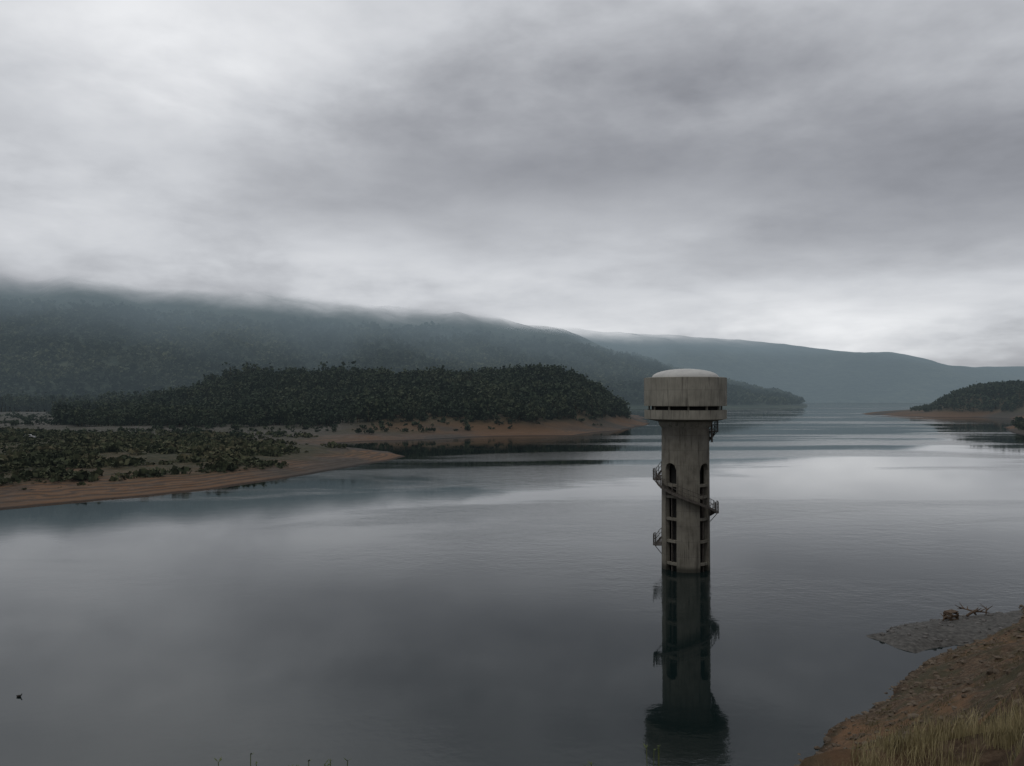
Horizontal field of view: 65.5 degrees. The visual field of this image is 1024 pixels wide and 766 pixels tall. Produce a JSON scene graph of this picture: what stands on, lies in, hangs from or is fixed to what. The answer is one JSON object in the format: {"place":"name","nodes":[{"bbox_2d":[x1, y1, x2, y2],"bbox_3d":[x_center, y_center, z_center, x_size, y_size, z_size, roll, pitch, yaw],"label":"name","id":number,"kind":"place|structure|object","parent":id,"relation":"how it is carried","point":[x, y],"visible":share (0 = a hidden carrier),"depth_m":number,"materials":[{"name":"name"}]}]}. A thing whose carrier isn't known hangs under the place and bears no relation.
{"place":"outdoors","nodes":[
{"label":"outdoors","id":0,"kind":"place"},
{"bbox_2d":[0,386,648,509],"bbox_3d":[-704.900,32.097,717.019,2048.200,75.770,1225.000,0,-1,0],"label":"lake shore","id":1,"kind":"structure","parent":0,"point":[317,457],"depth_m":262.90,"materials":[{"name":"brown soil"}]},
{"bbox_2d":[0,427,347,489],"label":"shore scrub","id":2,"kind":"object","parent":1,"relation":"on","point":[224,451],"visible":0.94,"depth_m":251.94,"materials":[{"name":"green plant"}]},
{"bbox_2d":[0,380,601,437],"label":"shoreline","id":3,"kind":"structure","parent":1,"relation":"on","point":[28,419],"depth_m":448.78,"materials":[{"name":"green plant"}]},
{"bbox_2d":[49,362,631,426],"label":"wooded point trees","id":4,"kind":"object","parent":1,"relation":"on","point":[238,397],"visible":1,"depth_m":547.36,"materials":[{"name":"green plant"}]},
{"bbox_2d":[0,282,807,408],"bbox_3d":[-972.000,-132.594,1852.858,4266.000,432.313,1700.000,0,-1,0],"label":"forested hill","id":5,"kind":"structure","parent":0,"point":[270,310],"depth_m":1727.57,"materials":[{"name":"green plant"}]},
{"bbox_2d":[0,361,363,411],"bbox_3d":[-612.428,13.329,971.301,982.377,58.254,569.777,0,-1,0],"label":"valley trees","id":6,"kind":"object","parent":5,"relation":"on","point":[24,403],"visible":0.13,"depth_m":886.52,"materials":[{"name":"green plant"}]},
{"bbox_2d":[0,296,804,404],"bbox_3d":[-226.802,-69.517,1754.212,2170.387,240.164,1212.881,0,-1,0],"label":"hill forest","id":7,"kind":"object","parent":5,"relation":"on","point":[38,321],"visible":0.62,"depth_m":1561.15,"materials":[{"name":"green plant"}]},
{"bbox_2d":[0,403,1023,765],"bbox_3d":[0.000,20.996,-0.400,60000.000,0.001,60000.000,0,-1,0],"label":"lake water","id":8,"kind":"structure","parent":0,"point":[496,601],"depth_m":83.08,"materials":[{"name":"black liquid"}]},
{"bbox_2d":[644,369,726,572],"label":"intake tower","id":9,"kind":"structure","parent":8,"relation":"in","point":[685,412],"depth_m":96.05,"materials":[{"name":"concrete"}]},
{"bbox_2d":[863,390,1023,418],"bbox_3d":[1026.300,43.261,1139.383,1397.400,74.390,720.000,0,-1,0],"label":"shore point","id":10,"kind":"structure","parent":8,"relation":"in","point":[997,412],"depth_m":899.54,"materials":[{"name":"brown soil"}]},
{"bbox_2d":[910,380,1023,411],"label":"wooded hill","id":11,"kind":"structure","parent":10,"relation":"on","point":[986,391],"depth_m":917.71,"materials":[{"name":"green plant"}]},
{"bbox_2d":[1004,425,1023,434],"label":"shore bank","id":12,"kind":"structure","parent":8,"relation":"in","point":[1013,429],"depth_m":506.94,"materials":[{"name":"brown soil"}]},
{"bbox_2d":[1011,416,1023,429],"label":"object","id":13,"kind":"object","parent":12,"relation":"on","point":[1018,422],"visible":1,"depth_m":507.77,"materials":[{"name":"green plant"}]},
{"bbox_2d":[0,0,1023,366],"label":"sky","id":14,"kind":"structure","parent":0,"point":[837,175],"materials":[{"name":"grey"}]},
{"bbox_2d":[579,335,1023,402],"bbox_3d":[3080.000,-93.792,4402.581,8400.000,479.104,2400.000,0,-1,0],"label":"distant hill","id":15,"kind":"structure","parent":0,"point":[811,375],"depth_m":4092.56,"materials":[{"name":"plant"}]},
{"bbox_2d":[799,607,1023,765],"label":"embankment ground","id":16,"kind":"structure","parent":0,"point":[834,756],"depth_m":44.47,"materials":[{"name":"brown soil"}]},
{"bbox_2d":[214,753,256,765],"bbox_3d":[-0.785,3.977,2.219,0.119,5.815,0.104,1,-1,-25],"label":"tall weed","id":17,"kind":"object","parent":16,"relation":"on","point":[220,759],"visible":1,"depth_m":2.29,"materials":[{"name":"green plant"}]},
{"bbox_2d":[308,758,351,765],"bbox_3d":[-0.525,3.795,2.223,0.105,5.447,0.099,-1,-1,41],"label":"tall weed","id":18,"kind":"object","parent":16,"relation":"on","point":[330,762],"visible":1,"depth_m":2.28,"materials":[{"name":"green plant"}]},
{"bbox_2d":[643,743,659,765],"bbox_3d":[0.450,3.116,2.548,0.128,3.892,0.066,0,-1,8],"label":"tall weed","id":19,"kind":"object","parent":16,"relation":"on","point":[653,754],"visible":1,"depth_m":2.58,"materials":[{"name":"green plant"}]},
{"bbox_2d":[794,604,1023,765],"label":"embankment rocks","id":20,"kind":"object","parent":16,"relation":"on","point":[827,739],"visible":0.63,"depth_m":50.74,"materials":[{"name":"stone"}]},
{"bbox_2d":[837,688,1023,765],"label":"dry grass","id":21,"kind":"structure","parent":16,"relation":"on","point":[1003,732],"depth_m":11.03,"materials":[{"name":"brown plant"}]},
{"bbox_2d":[866,610,1023,652],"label":"gravel spit","id":22,"kind":"structure","parent":16,"relation":"on","point":[952,635],"depth_m":69.61,"materials":[{"name":"grey gravel"}]},
{"bbox_2d":[879,611,1020,646],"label":"spit stones","id":23,"kind":"object","parent":22,"relation":"on","point":[924,626],"visible":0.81,"depth_m":71.06,"materials":[{"name":"grey stone"}]},
{"bbox_2d":[943,609,958,620],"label":"timber crib","id":24,"kind":"object","parent":22,"relation":"on","point":[948,612],"visible":0.96,"depth_m":73.32,"materials":[{"name":"brown wood"}]},
{"bbox_2d":[956,602,976,614],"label":"driftwood","id":25,"kind":"object","parent":22,"relation":"on","point":[962,607],"visible":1,"depth_m":75.77,"materials":[{"name":"brown wood"}]},
{"bbox_2d":[966,607,988,616],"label":"driftwood","id":26,"kind":"object","parent":22,"relation":"on","point":[972,612],"visible":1,"depth_m":74.60,"materials":[{"name":"brown wood"}]}
]}

